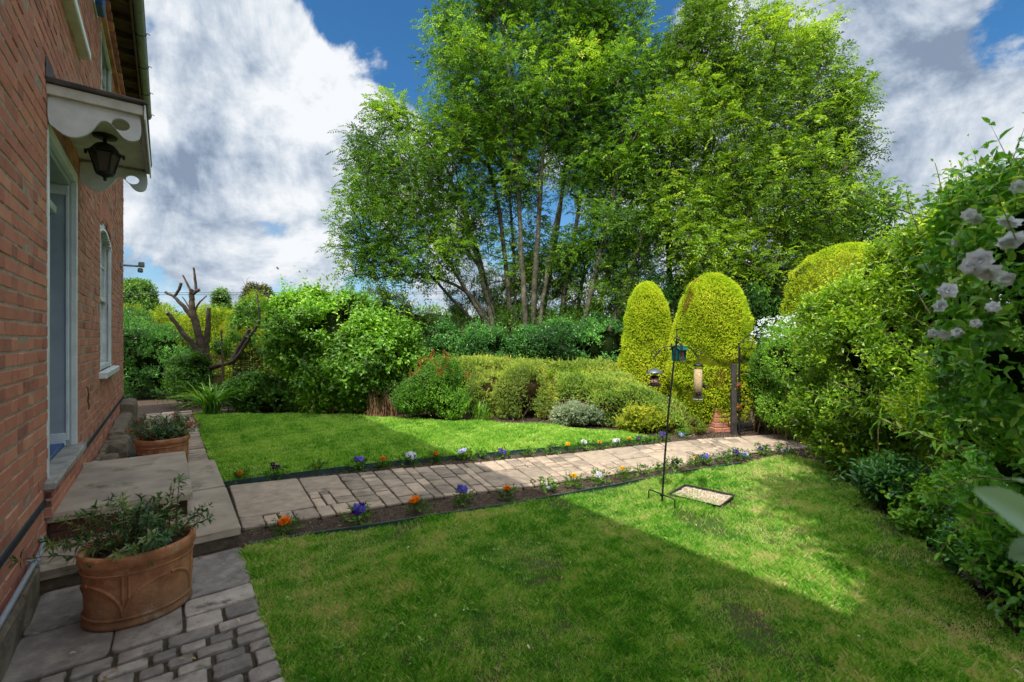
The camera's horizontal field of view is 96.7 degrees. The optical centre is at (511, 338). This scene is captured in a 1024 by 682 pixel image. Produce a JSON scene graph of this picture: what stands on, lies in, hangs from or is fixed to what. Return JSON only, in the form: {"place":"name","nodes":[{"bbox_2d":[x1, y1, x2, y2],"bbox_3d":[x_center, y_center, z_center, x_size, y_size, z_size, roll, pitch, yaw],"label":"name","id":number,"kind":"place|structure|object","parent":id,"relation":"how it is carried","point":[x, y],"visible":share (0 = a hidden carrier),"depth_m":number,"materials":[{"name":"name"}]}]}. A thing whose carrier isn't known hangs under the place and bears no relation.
{"place":"outdoors","nodes":[
{"label":"outdoors","id":0,"kind":"place"},
{"bbox_2d":[119,398,137,424],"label":"stone block","id":1,"kind":"structure","parent":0,"point":[129,405],"depth_m":7.32,"materials":[{"name":"grey stone"}]},
{"bbox_2d":[2,545,287,681],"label":"house side paving","id":2,"kind":"structure","parent":0,"point":[215,637],"depth_m":2.09,"materials":[{"name":"stone"}]},
{"bbox_2d":[76,523,195,631],"bbox_3d":[-1.932,1.218,2.363,0.480,0.348,0.430,0,0,-37],"label":"terracotta pot","id":3,"kind":"object","parent":2,"relation":"on","point":[131,591],"visible":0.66,"depth_m":2.21,"materials":[{"name":"ceramic"}]},
{"bbox_2d":[5,473,215,569],"bbox_3d":[-1.953,0.917,2.361,0.711,0.411,0.716,0,0,2],"label":"potted shrub","id":4,"kind":"object","parent":3,"relation":"in","point":[151,529],"visible":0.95,"depth_m":2.30,"materials":[{"name":"green plant"}]},
{"bbox_2d":[129,409,229,462],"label":"brick edged path","id":5,"kind":"structure","parent":0,"point":[197,451],"depth_m":6.42,"materials":[{"name":"stone"}]},
{"bbox_2d":[105,435,130,458],"bbox_3d":[-4.751,1.311,5.482,0.233,0.240,0.580,0,0,-37],"label":"kerb stone","id":6,"kind":"object","parent":5,"relation":"on","point":[120,445],"visible":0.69,"depth_m":5.31,"materials":[{"name":"grey stone"}]},
{"bbox_2d":[107,412,132,437],"bbox_3d":[-5.558,1.282,6.478,0.188,0.275,1.998,0,0,-37],"label":"kerb stone","id":7,"kind":"object","parent":5,"relation":"on","point":[121,423],"visible":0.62,"depth_m":6.24,"materials":[{"name":"grey stone"}]},
{"bbox_2d":[134,433,189,462],"bbox_3d":[-3.725,1.218,4.856,0.480,0.348,0.430,0,0,-37],"label":"terracotta pot","id":8,"kind":"object","parent":5,"relation":"on","point":[152,447],"visible":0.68,"depth_m":4.70,"materials":[{"name":"ceramic"}]},
{"bbox_2d":[125,410,202,442],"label":"potted shrub","id":9,"kind":"object","parent":8,"relation":"in","point":[176,427],"visible":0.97,"depth_m":4.81,"materials":[{"name":"green plant"}]},
{"bbox_2d":[123,292,595,294],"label":"overhead wire","id":10,"kind":"object","parent":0,"point":[226,294],"visible":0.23,"depth_m":41.99,"materials":[{"name":"black paint"}]},
{"bbox_2d":[123,290,596,292],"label":"overhead wire","id":11,"kind":"object","parent":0,"point":[238,292],"visible":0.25,"depth_m":41.99,"materials":[{"name":"black paint"}]},
{"bbox_2d":[123,352,603,398],"bbox_3d":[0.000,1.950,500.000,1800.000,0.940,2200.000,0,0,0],"label":"ground","id":12,"kind":"structure","parent":0,"point":[163,393],"depth_m":12.29,"materials":[{"name":"green plant"}]},
{"bbox_2d":[0,0,154,681],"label":"brick house","id":13,"kind":"structure","parent":12,"relation":"on","point":[74,74],"depth_m":2.98,"materials":[{"name":"brick"}]},
{"bbox_2d":[0,536,45,628],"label":"waste pipe","id":14,"kind":"object","parent":13,"relation":"attached to","point":[15,596],"visible":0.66,"depth_m":2.19,"materials":[{"name":"grey plastic"}]},
{"bbox_2d":[62,0,90,60],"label":"sash window","id":15,"kind":"structure","parent":13,"relation":"in","point":[72,11],"depth_m":3.54,"materials":[{"name":"white paint"}]},
{"bbox_2d":[93,0,105,17],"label":"alarm box","id":16,"kind":"object","parent":13,"relation":"attached to","point":[100,7],"visible":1,"depth_m":4.71,"materials":[{"name":"blue paint"}]},
{"bbox_2d":[84,131,124,180],"bbox_3d":[-3.076,-1.363,3.440,0.232,0.345,0.203,0,0,-37],"label":"porch lantern","id":17,"kind":"object","parent":13,"relation":"hanging from","point":[105,157],"visible":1,"depth_m":3.40,"materials":[{"name":"black paint"}]},
{"bbox_2d":[101,21,111,91],"bbox_3d":[-5.116,-3.095,5.658,0.125,1.310,1.300,0,0,-37],"label":"sash window","id":18,"kind":"structure","parent":13,"relation":"in","point":[106,70],"depth_m":5.95,"materials":[{"name":"white paint"}]},
{"bbox_2d":[99,222,119,378],"bbox_3d":[-5.056,-0.508,5.629,0.205,1.905,1.640,0,0,-37],"label":"sash window","id":19,"kind":"structure","parent":13,"relation":"in","point":[105,245],"depth_m":6.10,"materials":[{"name":"white paint"}]},
{"bbox_2d":[123,277,164,312],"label":"distant tree","id":20,"kind":"object","parent":12,"relation":"on","point":[136,284],"visible":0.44,"depth_m":44.62,"materials":[{"name":"green plant"}]},
{"bbox_2d":[123,283,278,382],"bbox_3d":[-8.647,0.098,13.556,7.934,3.569,2.786,0,0,0],"label":"golden hedge","id":21,"kind":"object","parent":12,"relation":"on","point":[218,316],"visible":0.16,"depth_m":13.11,"materials":[{"name":"green plant"}]},
{"bbox_2d":[209,285,232,315],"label":"distant conifer","id":22,"kind":"object","parent":12,"relation":"on","point":[223,301],"visible":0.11,"depth_m":49.65,"materials":[{"name":"green plant"}]},
{"bbox_2d":[238,281,275,313],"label":"distant tree","id":23,"kind":"object","parent":12,"relation":"on","point":[258,288],"visible":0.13,"depth_m":48.66,"materials":[{"name":"green plant"}]},
{"bbox_2d":[160,302,1022,337],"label":"distant hedgerow","id":24,"kind":"object","parent":12,"relation":"on","point":[436,307],"visible":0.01,"depth_m":62.68,"materials":[{"name":"green plant"}]},
{"bbox_2d":[358,278,469,386],"bbox_3d":[-2.659,-0.209,12.311,3.822,3.264,2.493,0,0,13],"label":"shrub","id":25,"kind":"object","parent":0,"point":[407,305],"visible":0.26,"depth_m":12.16,"materials":[{"name":"green plant"}]},
{"bbox_2d":[192,412,657,481],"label":"lawn","id":26,"kind":"structure","parent":0,"point":[392,464],"depth_m":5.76,"materials":[{"name":"green plant"}]},
{"bbox_2d":[228,434,812,531],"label":"garden path","id":27,"kind":"structure","parent":0,"point":[307,499],"depth_m":4.49,"materials":[{"name":"stone"}]},
{"bbox_2d":[123,0,1023,316],"label":"sky","id":28,"kind":"structure","parent":0,"point":[247,96],"materials":[{"name":"blue"}]},
{"bbox_2d":[135,390,1022,666],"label":"garden soil","id":29,"kind":"structure","parent":0,"point":[148,406],"depth_m":4.76,"materials":[{"name":"brown soil"}]},
{"bbox_2d":[39,451,240,591],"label":"entrance steps","id":30,"kind":"structure","parent":29,"relation":"on","point":[146,475],"depth_m":3.25,"materials":[{"name":"stone"}]},
{"bbox_2d":[123,303,194,398],"bbox_3d":[-9.063,0.290,10.930,2.925,2.630,2.236,0,0,0],"label":"dark evergreen","id":31,"kind":"object","parent":29,"relation":"on","point":[146,351],"visible":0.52,"depth_m":10.55,"materials":[{"name":"green plant"}]},
{"bbox_2d":[157,341,221,406],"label":"leafy shrub","id":32,"kind":"object","parent":29,"relation":"on","point":[188,368],"visible":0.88,"depth_m":9.32,"materials":[{"name":"green plant"}]},
{"bbox_2d":[157,376,245,414],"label":"daylily clump","id":33,"kind":"object","parent":29,"relation":"on","point":[209,403],"visible":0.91,"depth_m":8.32,"materials":[{"name":"green plant"}]},
{"bbox_2d":[164,267,260,404],"bbox_3d":[-6.398,0.002,9.788,2.095,3.094,0.408,0,0,2],"label":"pruned tree","id":34,"kind":"object","parent":29,"relation":"on","point":[202,342],"visible":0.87,"depth_m":9.78,"materials":[{"name":"brown plant"}]},
{"bbox_2d":[210,352,224,392],"bbox_3d":[-6.491,0.860,10.000,0.338,1.120,0.040,0,0,0],"label":"trellis panel","id":35,"kind":"object","parent":29,"relation":"on","point":[213,380],"visible":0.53,"depth_m":9.99,"materials":[{"name":"brown wood"}]},
{"bbox_2d":[209,284,270,379],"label":"climbing shrub","id":36,"kind":"object","parent":29,"relation":"on","point":[235,320],"visible":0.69,"depth_m":10.16,"materials":[{"name":"green plant"}]},
{"bbox_2d":[228,466,251,483],"bbox_3d":[-2.712,1.349,4.506,0.265,0.155,0.274,0,0,-28],"label":"marigold","id":37,"kind":"object","parent":29,"relation":"on","point":[237,473],"visible":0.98,"depth_m":4.49,"materials":[{"name":"green plant"}]},
{"bbox_2d":[232,349,280,378],"bbox_3d":[-5.249,0.831,10.299,2.160,1.278,0.072,0,0,0],"label":"wattle fence","id":38,"kind":"object","parent":29,"relation":"on","point":[245,365],"visible":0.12,"depth_m":10.29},
{"bbox_2d":[208,360,336,413],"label":"leafy shrub","id":39,"kind":"object","parent":29,"relation":"on","point":[256,395],"visible":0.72,"depth_m":8.63,"materials":[{"name":"green plant"}]},
{"bbox_2d":[263,462,289,479],"bbox_3d":[-2.366,1.345,4.626,0.269,0.192,0.203,0,0,-43],"label":"pansy","id":40,"kind":"object","parent":29,"relation":"on","point":[273,465],"visible":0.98,"depth_m":4.58,"materials":[{"name":"green plant"}]},
{"bbox_2d":[259,512,304,535],"bbox_3d":[-1.658,1.347,3.310,0.290,0.161,0.256,0,0,22],"label":"marigold","id":41,"kind":"object","parent":29,"relation":"on","point":[285,521],"visible":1,"depth_m":3.29,"materials":[{"name":"green plant"}]},
{"bbox_2d":[238,267,441,415],"bbox_3d":[-3.353,0.205,9.033,3.810,3.405,2.740,0,0,16],"label":"lilac bush","id":42,"kind":"object","parent":29,"relation":"on","point":[343,350],"visible":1,"depth_m":8.41,"materials":[{"name":"green plant"}]},
{"bbox_2d":[342,456,367,471],"bbox_3d":[-1.665,1.347,4.912,0.238,0.179,0.271,0,0,0],"label":"pansy","id":43,"kind":"object","parent":29,"relation":"in","point":[360,459],"visible":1,"depth_m":4.87,"materials":[{"name":"green plant"}]},
{"bbox_2d":[339,501,379,525],"bbox_3d":[-1.181,1.345,3.507,0.295,0.156,0.244,0,0,0],"label":"pansy","id":44,"kind":"object","parent":29,"relation":"on","point":[359,510],"visible":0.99,"depth_m":3.48,"materials":[{"name":"green plant"}]},
{"bbox_2d":[371,455,392,469],"bbox_3d":[-1.431,1.350,5.001,0.246,0.145,0.318,0,0,-13],"label":"marigold","id":45,"kind":"object","parent":29,"relation":"on","point":[383,458],"visible":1,"depth_m":4.96,"materials":[{"name":"green plant"}]},
{"bbox_2d":[363,385,402,416],"bbox_3d":[-2.333,1.107,8.281,0.604,0.638,0.701,0,0,27],"label":"tree stump","id":46,"kind":"object","parent":29,"relation":"on","point":[383,412],"visible":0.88,"depth_m":8.19,"materials":[{"name":"brown wood"}]},
{"bbox_2d":[315,82,502,327],"bbox_3d":[-2.400,-2.515,11.382,4.674,8.063,4.213,0,0,0],"label":"ash tree","id":47,"kind":"object","parent":29,"relation":"on","point":[430,168],"visible":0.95,"depth_m":10.97,"materials":[{"name":"green plant"}]},
{"bbox_2d":[398,451,425,466],"bbox_3d":[-1.130,1.342,5.108,0.321,0.169,0.232,0,0,0],"label":"pansy","id":48,"kind":"object","parent":29,"relation":"on","point":[412,455],"visible":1,"depth_m":5.09,"materials":[{"name":"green plant"}]},
{"bbox_2d":[403,494,434,513],"bbox_3d":[-0.754,1.345,3.705,0.258,0.157,0.278,0,0,41],"label":"marigold","id":49,"kind":"object","parent":29,"relation":"on","point":[415,501],"visible":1,"depth_m":3.69,"materials":[{"name":"green plant"}]},
{"bbox_2d":[385,345,483,419],"bbox_3d":[-1.403,0.884,7.991,1.546,1.583,1.763,0,0,-28],"label":"spiraea","id":50,"kind":"object","parent":29,"relation":"on","point":[437,387],"visible":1,"depth_m":7.76,"materials":[{"name":"green plant"}]},
{"bbox_2d":[223,439,653,486],"bbox_3d":[-0.442,1.404,5.376,5.102,0.073,0.159,0,0,-22],"label":"lawn edging","id":51,"kind":"object","parent":29,"relation":"on","point":[321,471],"visible":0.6,"depth_m":4.93,"materials":[{"name":"green soil"}]},
{"bbox_2d":[452,485,476,506],"bbox_3d":[-0.411,1.344,3.890,0.209,0.197,0.238,0,0,0],"label":"pansy","id":52,"kind":"object","parent":29,"relation":"on","point":[461,489],"visible":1,"depth_m":3.88,"materials":[{"name":"green plant"}]},
{"bbox_2d":[467,398,492,419],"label":"iris clump","id":53,"kind":"object","parent":29,"relation":"on","point":[481,410],"visible":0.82,"depth_m":7.86,"materials":[{"name":"green plant"}]},
{"bbox_2d":[249,462,741,544],"bbox_3d":[0.395,1.410,4.048,4.756,0.079,0.070,0,0,-25],"label":"lawn edging","id":54,"kind":"object","parent":29,"relation":"on","point":[396,522],"visible":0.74,"depth_m":3.72,"materials":[{"name":"green soil"}]},
{"bbox_2d":[492,446,510,459],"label":"pansy","id":55,"kind":"object","parent":29,"relation":"on","point":[500,451],"visible":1,"depth_m":5.40,"materials":[{"name":"purple plant"}]},
{"bbox_2d":[493,483,519,501],"bbox_3d":[-0.026,1.353,4.003,0.244,0.161,0.224,0,0,43],"label":"marigold","id":56,"kind":"object","parent":29,"relation":"on","point":[508,488],"visible":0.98,"depth_m":3.98,"materials":[{"name":"green plant"}]},
{"bbox_2d":[398,301,624,382],"bbox_3d":[0.108,0.270,10.604,7.316,2.307,2.134,0,0,0],"label":"holly hedge","id":57,"kind":"object","parent":29,"relation":"on","point":[555,338],"visible":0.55,"depth_m":10.20,"materials":[{"name":"green plant"}]},
{"bbox_2d":[462,351,562,420],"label":"spreading shrub","id":58,"kind":"object","parent":29,"relation":"on","point":[514,390],"visible":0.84,"depth_m":8.11,"materials":[{"name":"green plant"}]},
{"bbox_2d":[412,352,618,412],"bbox_3d":[0.275,0.834,9.005,4.534,1.226,1.339,0,0,10],"label":"clipped hedge","id":59,"kind":"object","parent":29,"relation":"on","point":[606,364],"visible":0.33,"depth_m":8.82,"materials":[{"name":"green plant"}]},
{"bbox_2d":[408,0,646,332],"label":"ash tree","id":60,"kind":"object","parent":29,"relation":"on","point":[498,106],"visible":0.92,"depth_m":11.12,"materials":[{"name":"green plant"}]},
{"bbox_2d":[529,476,558,492],"bbox_3d":[0.312,1.340,4.224,0.245,0.153,0.230,0,0,-44],"label":"pansy","id":61,"kind":"object","parent":29,"relation":"on","point":[549,484],"visible":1,"depth_m":4.21,"materials":[{"name":"green plant"}]},
{"bbox_2d":[436,229,662,337],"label":"undergrowth","id":62,"kind":"object","parent":29,"relation":"on","point":[500,308],"visible":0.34,"depth_m":12.04,"materials":[{"name":"green plant"}]},
{"bbox_2d":[546,357,595,418],"bbox_3d":[1.067,0.857,8.165,0.994,1.132,0.794,0,0,0],"label":"mahonia","id":63,"kind":"object","parent":29,"relation":"on","point":[551,373],"visible":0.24,"depth_m":8.15,"materials":[{"name":"green plant"}]},
{"bbox_2d":[560,470,589,489],"bbox_3d":[0.594,1.349,4.369,0.273,0.165,0.311,0,0,0],"label":"marigold","id":64,"kind":"object","parent":29,"relation":"on","point":[572,475],"visible":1,"depth_m":4.33,"materials":[{"name":"green plant"}]},
{"bbox_2d":[547,393,607,426],"bbox_3d":[1.088,1.191,7.391,1.050,0.642,0.922,0,0,0],"label":"variegated euonymus","id":65,"kind":"object","parent":29,"relation":"on","point":[578,413],"visible":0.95,"depth_m":7.24,"materials":[{"name":"white plant"}]},
{"bbox_2d":[586,467,610,484],"bbox_3d":[0.857,1.346,4.474,0.253,0.150,0.213,0,0,-21],"label":"pansy","id":66,"kind":"object","parent":29,"relation":"on","point":[599,476],"visible":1,"depth_m":4.46,"materials":[{"name":"green plant"}]},
{"bbox_2d":[528,0,697,330],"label":"ash tree","id":67,"kind":"object","parent":29,"relation":"on","point":[614,166],"visible":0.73,"depth_m":10.87,"materials":[{"name":"green plant"}]},
{"bbox_2d":[609,465,633,481],"bbox_3d":[1.113,1.352,4.605,0.276,0.159,0.288,0,0,5],"label":"marigold","id":68,"kind":"object","parent":29,"relation":"on","point":[622,468],"visible":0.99,"depth_m":4.58,"materials":[{"name":"green plant"}]},
{"bbox_2d":[552,367,697,434],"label":"hedge","id":69,"kind":"object","parent":29,"relation":"on","point":[606,390],"visible":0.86,"depth_m":7.30,"materials":[{"name":"green plant"}]},
{"bbox_2d":[626,463,651,476],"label":"bedding plant","id":70,"kind":"object","parent":29,"relation":"on","point":[648,471],"visible":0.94,"depth_m":4.71,"materials":[{"name":"green plant"}]},
{"bbox_2d":[616,280,675,396],"bbox_3d":[2.357,0.209,7.993,1.065,2.491,1.151,0,0,0],"label":"clipped conifer","id":71,"kind":"object","parent":29,"relation":"on","point":[647,319],"visible":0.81,"depth_m":7.69,"materials":[{"name":"green plant"}]},
{"bbox_2d":[614,399,683,433],"bbox_3d":[2.043,1.179,6.992,1.104,0.587,0.789,0,0,0],"label":"golden euonymus","id":72,"kind":"object","parent":29,"relation":"on","point":[638,419],"visible":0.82,"depth_m":6.78,"materials":[{"name":"yellow plant"}]},
{"bbox_2d":[662,455,685,471],"bbox_3d":[1.751,1.354,4.927,0.274,0.168,0.265,0,0,0],"label":"pansy","id":73,"kind":"object","parent":29,"relation":"on","point":[674,461],"visible":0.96,"depth_m":4.91,"materials":[{"name":"green plant"}]},
{"bbox_2d":[684,409,715,433],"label":"bronze ground plant","id":74,"kind":"object","parent":29,"relation":"on","point":[701,426],"visible":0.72,"depth_m":6.76,"materials":[{"name":"green plant"}]},
{"bbox_2d":[607,257,799,354],"bbox_3d":[4.614,-0.334,10.604,4.940,3.513,2.547,0,0,25],"label":"understorey","id":75,"kind":"object","parent":29,"relation":"on","point":[766,309],"visible":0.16,"depth_m":9.61,"materials":[{"name":"green plant"}]},
{"bbox_2d":[665,271,755,422],"bbox_3d":[3.189,0.187,7.324,1.361,2.546,1.326,0,0,0],"label":"clipped conifer","id":76,"kind":"object","parent":29,"relation":"on","point":[714,327],"visible":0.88,"depth_m":6.95,"materials":[{"name":"green plant"}]},
{"bbox_2d":[706,408,729,432],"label":"brick pier","id":77,"kind":"structure","parent":29,"relation":"on","point":[722,426],"depth_m":6.89,"materials":[{"name":"brick"}]},
{"bbox_2d":[730,363,736,434],"bbox_3d":[3.282,0.944,6.739,0.074,1.151,0.071,0,0,0],"label":"gate post","id":78,"kind":"object","parent":29,"relation":"on","point":[733,401],"visible":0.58,"depth_m":6.70,"materials":[{"name":"grey wood"}]},
{"bbox_2d":[736,331,764,435],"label":"iron gate","id":79,"kind":"structure","parent":78,"relation":"attached to","point":[739,407],"depth_m":6.67,"materials":[{"name":"black metal"}]},
{"bbox_2d":[724,447,748,461],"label":"pansy","id":80,"kind":"object","parent":29,"relation":"on","point":[736,453],"visible":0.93,"depth_m":5.31,"materials":[{"name":"green plant"}]},
{"bbox_2d":[751,442,772,454],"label":"pansy","id":81,"kind":"object","parent":29,"relation":"in","point":[760,449],"visible":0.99,"depth_m":5.55,"materials":[{"name":"green plant"}]},
{"bbox_2d":[748,388,782,433],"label":"climbing rose","id":82,"kind":"object","parent":29,"relation":"on","point":[761,421],"visible":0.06,"depth_m":7.00,"materials":[{"name":"green plant"}]},
{"bbox_2d":[634,0,898,394],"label":"ash tree","id":83,"kind":"object","parent":29,"relation":"on","point":[716,203],"visible":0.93,"depth_m":9.86,"materials":[{"name":"green plant"}]},
{"bbox_2d":[773,441,795,455],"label":"pansy","id":84,"kind":"object","parent":29,"relation":"on","point":[786,450],"visible":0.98,"depth_m":5.56,"materials":[{"name":"green plant"}]},
{"bbox_2d":[739,311,830,444],"bbox_3d":[4.047,0.517,6.367,1.706,2.070,1.938,0,0,0],"label":"white flowering shrub","id":85,"kind":"object","parent":29,"relation":"on","point":[767,386],"visible":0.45,"depth_m":6.26,"materials":[{"name":"green plant"}]},
{"bbox_2d":[776,241,895,379],"bbox_3d":[6.323,-0.188,8.609,2.641,3.307,2.353,0,0,0],"label":"clipped conifer","id":86,"kind":"object","parent":29,"relation":"on","point":[806,278],"visible":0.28,"depth_m":8.37,"materials":[{"name":"green plant"}]},
{"bbox_2d":[776,368,940,472],"bbox_3d":[3.475,1.003,4.544,1.249,1.397,1.660,0,0,0],"label":"glossy spotted laurel","id":87,"kind":"object","parent":29,"relation":"on","point":[797,426],"visible":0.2,"depth_m":4.38,"materials":[{"name":"green plant"}]},
{"bbox_2d":[814,173,928,252],"bbox_3d":[8.591,-1.110,11.101,3.217,5.652,2.338,0,0,0],"label":"maple tree","id":88,"kind":"object","parent":29,"relation":"on","point":[890,217],"visible":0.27,"depth_m":10.62,"materials":[{"name":"green plant"}]},
{"bbox_2d":[821,423,959,513],"bbox_3d":[3.196,1.086,3.694,1.176,0.915,0.936,0,0,44],"label":"peony","id":89,"kind":"object","parent":29,"relation":"on","point":[866,478],"visible":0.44,"depth_m":3.67,"materials":[{"name":"green plant"}]},
{"bbox_2d":[760,134,1023,490],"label":"privet","id":90,"kind":"object","parent":29,"relation":"on","point":[825,319],"visible":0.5,"depth_m":4.32,"materials":[{"name":"green plant"}]},
{"bbox_2d":[805,154,1023,559],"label":"buddleja","id":91,"kind":"object","parent":29,"relation":"on","point":[999,518],"visible":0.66,"depth_m":2.48,"materials":[{"name":"green plant"}]},
{"bbox_2d":[874,444,1000,548],"bbox_3d":[3.034,1.156,3.062,0.762,0.951,1.028,0,0,-36],"label":"bindweed shrub","id":92,"kind":"object","parent":29,"relation":"on","point":[908,517],"visible":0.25,"depth_m":3.19,"materials":[{"name":"green plant"}]},
{"bbox_2d":[863,112,1023,639],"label":"mock orange","id":93,"kind":"object","parent":29,"relation":"on","point":[995,369],"visible":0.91,"depth_m":1.98,"materials":[{"name":"green plant"}]},
{"bbox_2d":[916,474,1023,618],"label":"ivy ground cover","id":94,"kind":"object","parent":29,"relation":"on","point":[949,558],"visible":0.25,"depth_m":2.57,"materials":[{"name":"green plant"}]},
{"bbox_2d":[954,571,986,591],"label":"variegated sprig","id":95,"kind":"object","parent":29,"relation":"on","point":[968,577],"visible":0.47,"depth_m":2.59,"materials":[{"name":"plant"}]},
{"bbox_2d":[236,454,1023,681],"bbox_3d":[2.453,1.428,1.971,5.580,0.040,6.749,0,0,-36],"label":"front lawn","id":96,"kind":"structure","parent":0,"point":[735,618],"depth_m":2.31,"materials":[{"name":"green plant"}]},
{"bbox_2d":[33,462,1021,681],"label":"fallen leaves","id":97,"kind":"object","parent":96,"relation":"on","point":[105,677],"visible":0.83,"depth_m":2.36,"materials":[{"name":"brown plant"}]},
{"bbox_2d":[648,328,701,510],"bbox_3d":[1.365,0.676,3.865,0.332,1.528,0.354,0,0,-41],"label":"bird feeding station","id":98,"kind":"object","parent":96,"relation":"on","point":[668,411],"visible":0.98,"depth_m":3.83,"materials":[{"name":"black metal"}]},
{"bbox_2d":[646,355,662,386],"bbox_3d":[1.202,0.271,3.837,0.140,0.262,0.140,0,0,0],"label":"domed seed feeder","id":99,"kind":"object","parent":98,"relation":"hanging from","point":[654,380],"visible":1,"depth_m":3.80,"materials":[{"name":"black paint"}]},
{"bbox_2d":[669,345,688,360],"bbox_3d":[1.469,0.114,4.007,0.116,0.162,0.116,0,0,-29],"label":"fat ball feeder","id":100,"kind":"object","parent":98,"relation":"hanging from","point":[680,355],"visible":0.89,"depth_m":3.98,"materials":[{"name":"green plastic"}]},
{"bbox_2d":[693,358,707,400],"bbox_3d":[1.573,0.338,3.831,0.133,0.371,0.094,0,0,-33],"label":"tube seed feeder","id":101,"kind":"object","parent":98,"relation":"hanging from","point":[698,385],"visible":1,"depth_m":3.81,"materials":[{"name":"clear plastic"}]},
{"bbox_2d":[670,484,734,507],"bbox_3d":[1.667,1.385,4.001,0.446,0.046,0.380,0,0,43],"label":"seed tray","id":102,"kind":"object","parent":96,"relation":"on","point":[707,495],"visible":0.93,"depth_m":4.02,"materials":[{"name":"beige plastic"}]},
{"bbox_2d":[971,478,1023,562],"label":"leaf","id":103,"kind":"object","parent":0,"point":[1007,505],"visible":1,"depth_m":0.55,"materials":[{"name":"green plant"}]},
{"bbox_2d":[973,149,1023,240],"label":"sprig","id":104,"kind":"object","parent":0,"point":[1006,203],"visible":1,"depth_m":1.35,"materials":[{"name":"green plant"}]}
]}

